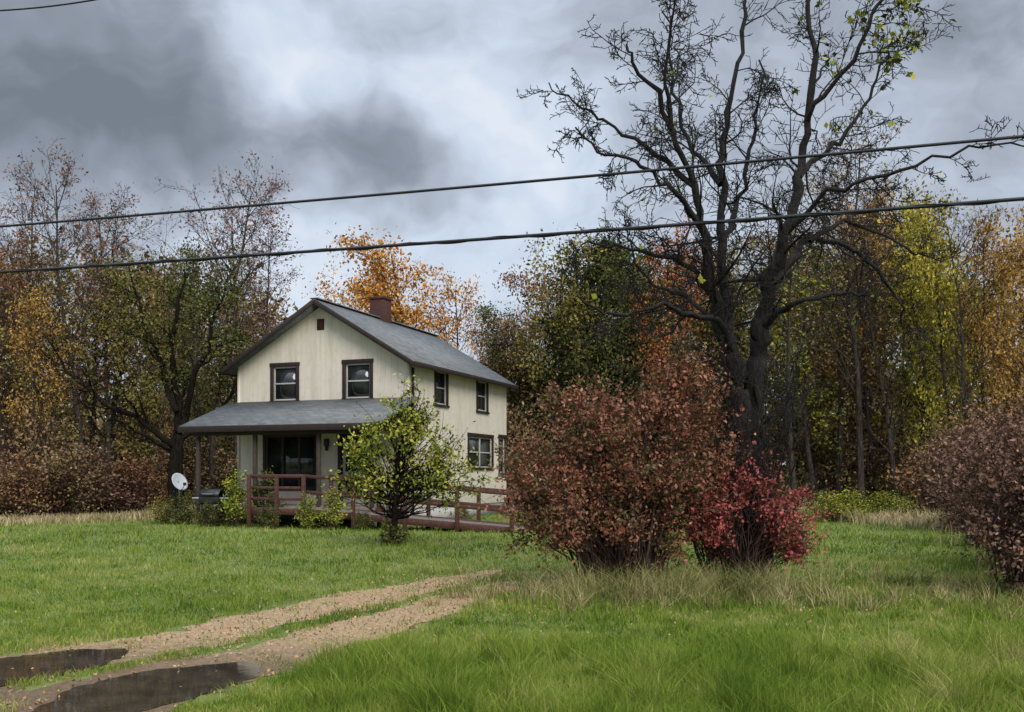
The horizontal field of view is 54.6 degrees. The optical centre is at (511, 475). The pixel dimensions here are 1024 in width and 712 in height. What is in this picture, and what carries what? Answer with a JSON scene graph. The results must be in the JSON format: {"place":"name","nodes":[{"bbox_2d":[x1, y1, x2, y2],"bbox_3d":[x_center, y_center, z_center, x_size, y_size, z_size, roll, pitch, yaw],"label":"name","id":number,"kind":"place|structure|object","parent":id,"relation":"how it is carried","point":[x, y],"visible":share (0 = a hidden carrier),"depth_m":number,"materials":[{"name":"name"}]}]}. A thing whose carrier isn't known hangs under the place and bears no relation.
{"place":"outdoors","nodes":[
{"label":"outdoors","id":0,"kind":"place"},
{"bbox_2d":[0,570,501,691],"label":"driveway track","id":1,"kind":"structure","parent":0,"point":[190,634],"depth_m":10.69,"materials":[{"name":"gravel"}]},
{"bbox_2d":[0,648,127,685],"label":"puddle water","id":2,"kind":"structure","parent":1,"relation":"on","point":[49,663],"depth_m":8.43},
{"bbox_2d":[0,582,522,711],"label":"driveway track","id":3,"kind":"structure","parent":0,"point":[51,693],"depth_m":9.03,"materials":[{"name":"gravel"}]},
{"bbox_2d":[32,662,261,711],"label":"puddle water","id":4,"kind":"structure","parent":3,"relation":"on","point":[143,691],"depth_m":7.40,"materials":[{"name":"liquid"}]},
{"bbox_2d":[3,494,930,519],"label":"woodland floor","id":5,"kind":"structure","parent":0,"point":[546,501],"depth_m":43.89,"materials":[{"name":"brown plant"}]},
{"bbox_2d":[0,202,41,460],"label":"deciduous tree","id":6,"kind":"object","parent":5,"relation":"on","point":[22,276],"visible":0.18,"depth_m":53.60,"materials":[{"name":"brown plant"}]},
{"bbox_2d":[0,204,53,472],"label":"deciduous tree","id":7,"kind":"object","parent":5,"relation":"on","point":[3,405],"visible":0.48,"depth_m":45.76,"materials":[{"name":"brown plant"}]},
{"bbox_2d":[0,219,71,461],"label":"deciduous tree","id":8,"kind":"object","parent":5,"relation":"on","point":[19,239],"visible":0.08,"depth_m":56.10,"materials":[{"name":"brown plant"}]},
{"bbox_2d":[0,253,76,466],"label":"deciduous tree","id":9,"kind":"object","parent":5,"relation":"on","point":[5,321],"visible":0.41,"depth_m":46.77,"materials":[{"name":"orange plant"}]},
{"bbox_2d":[0,447,80,516],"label":"undergrowth shrub","id":10,"kind":"object","parent":5,"relation":"on","point":[21,496],"visible":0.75,"depth_m":36.90,"materials":[{"name":"brown plant"}]},
{"bbox_2d":[0,284,88,457],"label":"deciduous tree","id":11,"kind":"object","parent":5,"relation":"on","point":[21,341],"visible":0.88,"depth_m":41.72,"materials":[{"name":"orange plant"}]},
{"bbox_2d":[0,239,89,459],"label":"deciduous tree","id":12,"kind":"object","parent":5,"relation":"on","point":[26,266],"visible":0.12,"depth_m":55.67,"materials":[{"name":"orange plant"}]},
{"bbox_2d":[0,172,104,453],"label":"deciduous tree","id":13,"kind":"object","parent":5,"relation":"on","point":[32,247],"visible":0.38,"depth_m":48.17,"materials":[{"name":"brown plant"}]},
{"bbox_2d":[0,381,115,514],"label":"undergrowth shrub","id":14,"kind":"object","parent":5,"relation":"on","point":[36,425],"visible":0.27,"depth_m":40.03,"materials":[{"name":"brown plant"}]},
{"bbox_2d":[0,257,117,453],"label":"deciduous tree","id":15,"kind":"object","parent":5,"relation":"on","point":[56,402],"visible":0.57,"depth_m":43.89,"materials":[{"name":"brown plant"}]},
{"bbox_2d":[4,433,120,517],"bbox_3d":[-17.081,0.194,37.721,4.799,3.704,5.365,0,0,-21],"label":"undergrowth shrub","id":16,"kind":"object","parent":5,"relation":"on","point":[55,469],"visible":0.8,"depth_m":36.89,"materials":[{"name":"brown plant"}]},
{"bbox_2d":[0,137,162,509],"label":"deciduous tree","id":17,"kind":"object","parent":5,"relation":"on","point":[74,399],"visible":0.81,"depth_m":43.16,"materials":[{"name":"brown plant"}]},
{"bbox_2d":[13,192,155,502],"bbox_3d":[-20.610,-6.193,49.047,7.555,15.818,6.898,0,0,43],"label":"deciduous tree","id":18,"kind":"object","parent":5,"relation":"on","point":[94,357],"visible":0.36,"depth_m":48.53,"materials":[{"name":"brown plant"}]},
{"bbox_2d":[35,442,166,514],"bbox_3d":[-16.314,0.202,39.154,4.923,3.082,5.108,0,0,38],"label":"undergrowth shrub","id":19,"kind":"object","parent":5,"relation":"on","point":[103,496],"visible":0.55,"depth_m":38.97,"materials":[{"name":"brown plant"}]},
{"bbox_2d":[42,180,172,507],"bbox_3d":[-18.944,-6.560,47.368,5.253,16.549,5.715,0,0,8],"label":"deciduous tree","id":20,"kind":"object","parent":5,"relation":"on","point":[107,379],"visible":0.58,"depth_m":47.50,"materials":[{"name":"brown plant"}]},
{"bbox_2d":[37,253,185,473],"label":"deciduous tree","id":21,"kind":"object","parent":5,"relation":"on","point":[113,435],"visible":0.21,"depth_m":49.73,"materials":[{"name":"brown plant"}]},
{"bbox_2d":[74,248,185,503],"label":"deciduous tree","id":22,"kind":"object","parent":5,"relation":"on","point":[138,370],"visible":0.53,"depth_m":45.98,"materials":[{"name":"green plant"}]},
{"bbox_2d":[100,448,195,512],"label":"undergrowth shrub","id":23,"kind":"object","parent":5,"relation":"on","point":[148,490],"visible":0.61,"depth_m":40.10,"materials":[{"name":"brown plant"}]},
{"bbox_2d":[107,218,191,468],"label":"deciduous tree","id":24,"kind":"object","parent":5,"relation":"on","point":[156,325],"visible":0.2,"depth_m":49.26,"materials":[{"name":"brown plant"}]},
{"bbox_2d":[35,243,267,509],"bbox_3d":[-13.058,-3.648,36.994,8.374,10.721,5.733,0,0,0],"label":"deciduous tree","id":25,"kind":"object","parent":5,"relation":"on","point":[173,446],"visible":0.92,"depth_m":36.86,"materials":[{"name":"green plant"}]},
{"bbox_2d":[129,427,233,496],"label":"undergrowth shrub","id":26,"kind":"object","parent":5,"relation":"on","point":[188,475],"visible":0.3,"depth_m":42.84,"materials":[{"name":"brown plant"}]},
{"bbox_2d":[152,270,236,472],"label":"deciduous tree","id":27,"kind":"object","parent":5,"relation":"on","point":[207,441],"visible":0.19,"depth_m":46.64,"materials":[{"name":"green plant"}]},
{"bbox_2d":[158,443,236,504],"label":"undergrowth shrub","id":28,"kind":"object","parent":5,"relation":"on","point":[231,469],"visible":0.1,"depth_m":43.57,"materials":[{"name":"brown plant"}]},
{"bbox_2d":[144,236,258,504],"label":"deciduous tree","id":29,"kind":"object","parent":5,"relation":"on","point":[197,403],"visible":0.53,"depth_m":41.85,"materials":[{"name":"green plant"}]},
{"bbox_2d":[140,148,304,488],"bbox_3d":[-12.300,-6.292,42.733,7.715,16.020,7.043,0,0,6],"label":"deciduous tree","id":30,"kind":"object","parent":5,"relation":"on","point":[212,450],"visible":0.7,"depth_m":42.65,"materials":[{"name":"brown plant"}]},
{"bbox_2d":[169,191,289,475],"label":"deciduous tree","id":31,"kind":"object","parent":5,"relation":"on","point":[235,399],"visible":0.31,"depth_m":46.48,"materials":[{"name":"brown plant"}]},
{"bbox_2d":[217,275,295,352],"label":"deciduous tree","id":32,"kind":"object","parent":5,"relation":"on","point":[273,317],"visible":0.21,"depth_m":57.56,"materials":[{"name":"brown plant"}]},
{"bbox_2d":[219,189,304,349],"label":"deciduous tree","id":33,"kind":"object","parent":5,"relation":"on","point":[266,330],"visible":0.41,"depth_m":46.17,"materials":[{"name":"brown plant"}]},
{"bbox_2d":[295,256,436,328],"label":"deciduous tree","id":34,"kind":"object","parent":5,"relation":"on","point":[343,300],"visible":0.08,"depth_m":66.52,"materials":[{"name":"orange plant"}]},
{"bbox_2d":[342,237,422,326],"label":"deciduous tree","id":35,"kind":"object","parent":5,"relation":"on","point":[382,280],"visible":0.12,"depth_m":61.29,"materials":[{"name":"orange plant"}]},
{"bbox_2d":[326,223,468,355],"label":"deciduous tree","id":36,"kind":"object","parent":5,"relation":"on","point":[399,311],"visible":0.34,"depth_m":59.38,"materials":[{"name":"orange plant"}]},
{"bbox_2d":[410,261,502,364],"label":"deciduous tree","id":37,"kind":"object","parent":5,"relation":"on","point":[446,320],"visible":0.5,"depth_m":63.74,"materials":[{"name":"orange plant"}]},
{"bbox_2d":[457,322,545,462],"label":"deciduous tree","id":38,"kind":"object","parent":5,"relation":"on","point":[475,332],"visible":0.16,"depth_m":51.88,"materials":[{"name":"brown plant"}]},
{"bbox_2d":[467,296,550,505],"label":"deciduous tree","id":39,"kind":"object","parent":5,"relation":"on","point":[484,315],"visible":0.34,"depth_m":50.75,"materials":[{"name":"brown plant"}]},
{"bbox_2d":[0,500,1018,580],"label":"dry grass","id":40,"kind":"structure","parent":5,"relation":"on","point":[922,520],"depth_m":32.84,"materials":[{"name":"plant"}]},
{"bbox_2d":[0,217,1023,494],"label":"distant woodland","id":41,"kind":"object","parent":5,"relation":"on","point":[100,423],"visible":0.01,"depth_m":82.06,"materials":[{"name":"plant"}]},
{"bbox_2d":[480,308,551,469],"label":"deciduous tree","id":42,"kind":"object","parent":5,"relation":"on","point":[512,331],"visible":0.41,"depth_m":50.31,"materials":[{"name":"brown plant"}]},
{"bbox_2d":[505,398,554,506],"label":"undergrowth shrub","id":43,"kind":"object","parent":5,"relation":"on","point":[509,440],"visible":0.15,"depth_m":45.91,"materials":[{"name":"brown plant"}]},
{"bbox_2d":[486,261,598,441],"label":"deciduous tree","id":44,"kind":"object","parent":5,"relation":"on","point":[527,287],"visible":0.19,"depth_m":54.26,"materials":[{"name":"green plant"}]},
{"bbox_2d":[505,222,606,464],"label":"deciduous tree","id":45,"kind":"object","parent":5,"relation":"on","point":[568,307],"visible":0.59,"depth_m":47.55,"materials":[{"name":"green plant"}]},
{"bbox_2d":[505,236,653,480],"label":"conifer tree","id":46,"kind":"object","parent":5,"relation":"on","point":[566,346],"visible":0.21,"depth_m":49.26,"materials":[{"name":"green plant"}]},
{"bbox_2d":[551,237,678,452],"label":"deciduous tree","id":47,"kind":"object","parent":5,"relation":"on","point":[624,341],"visible":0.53,"depth_m":46.26,"materials":[{"name":"green plant"}]},
{"bbox_2d":[543,234,689,450],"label":"tree","id":48,"kind":"object","parent":5,"relation":"on","point":[629,253],"visible":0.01,"depth_m":50.92,"materials":[{"name":"green plant"}]},
{"bbox_2d":[593,252,717,444],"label":"deciduous tree","id":49,"kind":"object","parent":5,"relation":"on","point":[673,264],"visible":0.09,"depth_m":49.30,"materials":[{"name":"green plant"}]},
{"bbox_2d":[620,206,717,437],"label":"deciduous tree","id":50,"kind":"object","parent":5,"relation":"on","point":[660,248],"visible":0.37,"depth_m":45.74,"materials":[{"name":"red plant"}]},
{"bbox_2d":[658,263,809,449],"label":"deciduous tree","id":51,"kind":"object","parent":5,"relation":"on","point":[705,330],"visible":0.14,"depth_m":46.95,"materials":[{"name":"red plant"}]},
{"bbox_2d":[680,239,824,461],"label":"deciduous tree","id":52,"kind":"object","parent":5,"relation":"on","point":[746,288],"visible":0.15,"depth_m":49.47,"materials":[{"name":"brown plant"}]},
{"bbox_2d":[739,175,839,507],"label":"deciduous tree","id":53,"kind":"object","parent":5,"relation":"on","point":[791,454],"visible":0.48,"depth_m":42.29,"materials":[{"name":"green plant"}]},
{"bbox_2d":[746,265,849,505],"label":"deciduous tree","id":54,"kind":"object","parent":5,"relation":"on","point":[796,405],"visible":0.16,"depth_m":50.79,"materials":[{"name":"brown plant"}]},
{"bbox_2d":[727,221,879,493],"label":"deciduous tree","id":55,"kind":"object","parent":5,"relation":"on","point":[830,387],"visible":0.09,"depth_m":55.80,"materials":[{"name":"brown plant"}]},
{"bbox_2d":[738,217,879,507],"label":"deciduous tree","id":56,"kind":"object","parent":5,"relation":"on","point":[807,443],"visible":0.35,"depth_m":45.80,"materials":[{"name":"green plant"}]},
{"bbox_2d":[767,275,850,502],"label":"deciduous tree","id":57,"kind":"object","parent":5,"relation":"on","point":[813,369],"visible":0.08,"depth_m":52.21,"materials":[{"name":"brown plant"}]},
{"bbox_2d":[771,406,889,503],"bbox_3d":[14.900,-0.564,47.060,5.544,5.702,6.197,0,0,5],"label":"undergrowth shrub","id":58,"kind":"object","parent":5,"relation":"on","point":[815,455],"visible":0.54,"depth_m":47.08,"materials":[{"name":"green plant"}]},
{"bbox_2d":[794,426,886,507],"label":"undergrowth shrub","id":59,"kind":"object","parent":5,"relation":"on","point":[866,463],"visible":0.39,"depth_m":46.59,"materials":[{"name":"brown plant"}]},
{"bbox_2d":[738,103,956,509],"bbox_3d":[14.830,-7.089,43.431,7.755,17.638,8.494,0,0,39],"label":"deciduous tree","id":60,"kind":"object","parent":5,"relation":"on","point":[856,354],"visible":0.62,"depth_m":43.39,"materials":[{"name":"brown plant"}]},
{"bbox_2d":[751,145,943,504],"bbox_3d":[15.806,-7.061,46.600,7.730,17.581,8.466,0,0,36],"label":"deciduous tree","id":61,"kind":"object","parent":5,"relation":"on","point":[841,391],"visible":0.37,"depth_m":46.09,"materials":[{"name":"green plant"}]},
{"bbox_2d":[805,180,921,506],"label":"deciduous tree","id":62,"kind":"object","parent":5,"relation":"on","point":[866,412],"visible":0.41,"depth_m":46.74,"materials":[{"name":"green plant"}]},
{"bbox_2d":[818,419,916,507],"bbox_3d":[17.079,-0.346,47.583,5.356,5.126,4.791,0,0,7],"label":"undergrowth shrub","id":63,"kind":"object","parent":5,"relation":"on","point":[887,458],"visible":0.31,"depth_m":47.10,"materials":[{"name":"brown plant"}]},
{"bbox_2d":[817,206,936,510],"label":"deciduous tree","id":64,"kind":"object","parent":5,"relation":"on","point":[890,432],"visible":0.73,"depth_m":43.08,"materials":[{"name":"green plant"}]},
{"bbox_2d":[856,490,918,516],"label":"shrub","id":65,"kind":"object","parent":5,"relation":"on","point":[880,498],"visible":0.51,"depth_m":35.78,"materials":[{"name":"green plant"}]},
{"bbox_2d":[816,171,977,470],"bbox_3d":[18.582,-6.422,49.034,7.897,16.329,5.815,0,0,29],"label":"deciduous tree","id":66,"kind":"object","parent":5,"relation":"on","point":[850,418],"visible":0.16,"depth_m":48.69,"materials":[{"name":"brown plant"}]},
{"bbox_2d":[818,244,997,497],"bbox_3d":[19.302,-4.919,48.729,7.891,13.317,7.728,0,0,-6],"label":"deciduous tree","id":67,"kind":"object","parent":5,"relation":"on","point":[904,402],"visible":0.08,"depth_m":48.35,"materials":[{"name":"green plant"}]},
{"bbox_2d":[867,224,982,486],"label":"deciduous tree","id":68,"kind":"object","parent":5,"relation":"on","point":[924,378],"visible":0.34,"depth_m":44.82,"materials":[{"name":"yellow plant"}]},
{"bbox_2d":[871,412,991,515],"bbox_3d":[17.016,-0.345,38.825,5.689,4.715,5.393,0,0,40],"label":"undergrowth shrub","id":69,"kind":"object","parent":5,"relation":"on","point":[909,480],"visible":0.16,"depth_m":39.01,"materials":[{"name":"brown plant"}]},
{"bbox_2d":[887,187,998,462],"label":"deciduous tree","id":70,"kind":"object","parent":5,"relation":"on","point":[931,273],"visible":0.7,"depth_m":41.55,"materials":[{"name":"green plant"}]},
{"bbox_2d":[876,216,1009,469],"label":"deciduous tree","id":71,"kind":"object","parent":5,"relation":"on","point":[910,385],"visible":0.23,"depth_m":47.29,"materials":[{"name":"yellow plant"}]},
{"bbox_2d":[881,389,1023,513],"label":"undergrowth shrub","id":72,"kind":"object","parent":5,"relation":"on","point":[973,416],"visible":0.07,"depth_m":37.13,"materials":[{"name":"brown plant"}]},
{"bbox_2d":[902,404,1003,530],"bbox_3d":[13.128,-0.075,28.029,3.943,3.942,3.415,0,0,20],"label":"brush shrub","id":73,"kind":"object","parent":5,"relation":"on","point":[937,448],"visible":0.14,"depth_m":28.20,"materials":[{"name":"brown plant"}]},
{"bbox_2d":[906,204,1023,431],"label":"deciduous tree","id":74,"kind":"object","parent":5,"relation":"on","point":[974,335],"visible":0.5,"depth_m":42.03,"materials":[{"name":"orange plant"}]},
{"bbox_2d":[912,199,1023,433],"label":"deciduous tree","id":75,"kind":"object","parent":5,"relation":"on","point":[964,390],"visible":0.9,"depth_m":40.47,"materials":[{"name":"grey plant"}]},
{"bbox_2d":[956,203,1023,425],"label":"deciduous tree","id":76,"kind":"object","parent":5,"relation":"on","point":[1000,359],"visible":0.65,"depth_m":39.40,"materials":[{"name":"orange plant"}]},
{"bbox_2d":[961,235,1023,420],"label":"deciduous tree","id":77,"kind":"object","parent":5,"relation":"on","point":[997,316],"visible":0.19,"depth_m":50.68,"materials":[{"name":"orange plant"}]},
{"bbox_2d":[0,495,1023,711],"bbox_3d":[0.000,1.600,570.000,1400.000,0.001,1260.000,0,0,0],"label":"ground","id":78,"kind":"structure","parent":0,"point":[173,629],"depth_m":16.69,"materials":[{"name":"plant"}]},
{"bbox_2d":[162,489,199,524],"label":"garden shrub","id":79,"kind":"object","parent":78,"relation":"on","point":[179,513],"visible":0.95,"depth_m":32.20,"materials":[{"name":"green plant"}]},
{"bbox_2d":[216,467,259,526],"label":"garden shrub","id":80,"kind":"object","parent":78,"relation":"on","point":[239,495],"visible":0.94,"depth_m":31.07,"materials":[{"name":"green plant"}]},
{"bbox_2d":[251,464,288,525],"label":"garden shrub","id":81,"kind":"object","parent":78,"relation":"on","point":[265,491],"visible":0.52,"depth_m":31.41,"materials":[{"name":"green plant"}]},
{"bbox_2d":[292,491,320,528],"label":"garden shrub","id":82,"kind":"object","parent":78,"relation":"on","point":[305,522],"visible":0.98,"depth_m":29.34,"materials":[{"name":"green plant"}]},
{"bbox_2d":[316,484,347,529],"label":"garden shrub","id":83,"kind":"object","parent":78,"relation":"on","point":[332,518],"visible":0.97,"depth_m":28.96,"materials":[{"name":"green plant"}]},
{"bbox_2d":[178,296,518,526],"bbox_3d":[-5.437,-2.585,37.276,7.648,8.570,12.150,0,0,21],"label":"farmhouse","id":84,"kind":"object","parent":78,"relation":"on","point":[309,374],"visible":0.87,"depth_m":34.42,"materials":[{"name":"paint"}]},
{"bbox_2d":[269,362,299,401],"bbox_3d":[-7.950,-3.245,34.738,1.240,1.410,0.160,0,0,21],"label":"window","id":85,"kind":"structure","parent":84,"relation":"in","point":[284,381],"depth_m":34.80,"materials":[{"name":"black glass"}]},
{"bbox_2d":[262,434,315,490],"bbox_3d":[-7.744,-0.500,34.660,2.300,2.060,0.160,0,0,21],"label":"window","id":86,"kind":"structure","parent":84,"relation":"in","point":[295,454],"depth_m":34.69,"materials":[{"name":"black glass"}]},
{"bbox_2d":[336,434,368,503],"bbox_3d":[-5.389,-0.220,33.775,1.280,2.400,0.130,0,0,21],"label":"door","id":87,"kind":"structure","parent":84,"relation":"in","point":[342,436],"depth_m":33.87,"materials":[{"name":"paint"}]},
{"bbox_2d":[341,358,373,399],"bbox_3d":[-5.230,-3.245,33.701,1.240,1.410,0.160,0,0,21],"label":"window","id":88,"kind":"structure","parent":84,"relation":"in","point":[357,378],"depth_m":33.75,"materials":[{"name":"black glass"}]},
{"bbox_2d":[434,371,449,407],"bbox_3d":[-2.543,-3.145,35.367,0.160,1.410,1.230,0,0,21],"label":"window","id":89,"kind":"structure","parent":84,"relation":"in","point":[439,377],"depth_m":35.48,"materials":[{"name":"brown glass"}]},
{"bbox_2d":[467,432,494,469],"bbox_3d":[-1.241,-0.925,38.804,0.160,1.410,2.680,0,0,21],"label":"window","id":90,"kind":"structure","parent":84,"relation":"in","point":[482,446],"depth_m":38.79,"materials":[{"name":"brown glass"}]},
{"bbox_2d":[247,474,532,532],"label":"wheelchair ramp","id":91,"kind":"structure","parent":78,"relation":"on","point":[456,523],"depth_m":29.46,"materials":[{"name":"red wood"}]},
{"bbox_2d":[321,373,497,543],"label":"young tree","id":92,"kind":"object","parent":78,"relation":"on","point":[403,487],"visible":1,"depth_m":22.69,"materials":[{"name":"green plant"}]},
{"bbox_2d":[0,535,1023,711],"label":"fallen leaves","id":93,"kind":"object","parent":78,"relation":"on","point":[217,659],"visible":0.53,"depth_m":11.10,"materials":[{"name":"plant"}]},
{"bbox_2d":[476,318,759,583],"bbox_3d":[1.460,-0.256,13.593,3.988,3.796,3.085,0,0,0],"label":"red shrub","id":94,"kind":"object","parent":78,"relation":"on","point":[604,529],"visible":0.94,"depth_m":13.35,"materials":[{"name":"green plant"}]},
{"bbox_2d":[405,547,1023,622],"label":"tall grass","id":95,"kind":"structure","parent":78,"relation":"on","point":[636,587],"depth_m":12.56,"materials":[{"name":"plant"}]},
{"bbox_2d":[670,440,838,589],"bbox_3d":[3.258,0.570,13.804,2.454,2.135,1.716,0,0,0],"label":"crimson shrub","id":96,"kind":"object","parent":78,"relation":"on","point":[777,513],"visible":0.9,"depth_m":13.66,"materials":[{"name":"red plant"}]},
{"bbox_2d":[516,0,1023,577],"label":"gnarled tree","id":97,"kind":"object","parent":78,"relation":"on","point":[768,282],"visible":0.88,"depth_m":14.25,"materials":[{"name":"black plant"}]},
{"bbox_2d":[800,488,870,521],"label":"shrub","id":98,"kind":"object","parent":78,"relation":"on","point":[835,508],"visible":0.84,"depth_m":33.89,"materials":[{"name":"green plant"}]},
{"bbox_2d":[912,398,1023,564],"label":"brush shrub","id":99,"kind":"object","parent":78,"relation":"on","point":[950,476],"visible":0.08,"depth_m":17.92,"materials":[{"name":"brown plant"}]},
{"bbox_2d":[919,398,1023,598],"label":"brush shrub","id":100,"kind":"object","parent":78,"relation":"on","point":[1011,515],"visible":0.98,"depth_m":12.85,"materials":[{"name":"brown plant"}]},
{"bbox_2d":[922,390,1022,548],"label":"brush shrub","id":101,"kind":"object","parent":78,"relation":"on","point":[995,416],"visible":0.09,"depth_m":21.85,"materials":[{"name":"brown plant"}]},
{"bbox_2d":[928,407,1023,572],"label":"brush shrub","id":102,"kind":"object","parent":78,"relation":"on","point":[979,436],"visible":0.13,"depth_m":15.45,"materials":[{"name":"brown plant"}]},
{"bbox_2d":[0,197,1023,273],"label":"overhead cable","id":103,"kind":"object","parent":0,"point":[801,215],"visible":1,"depth_m":13.00,"materials":[{"name":"rubber"}]},
{"bbox_2d":[0,135,1023,227],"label":"overhead cable","id":104,"kind":"object","parent":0,"point":[591,175],"visible":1,"depth_m":13.31,"materials":[{"name":"rubber"}]},
{"bbox_2d":[0,0,1023,464],"label":"sky","id":105,"kind":"structure","parent":0,"point":[345,97],"materials":[{"name":"grey"}]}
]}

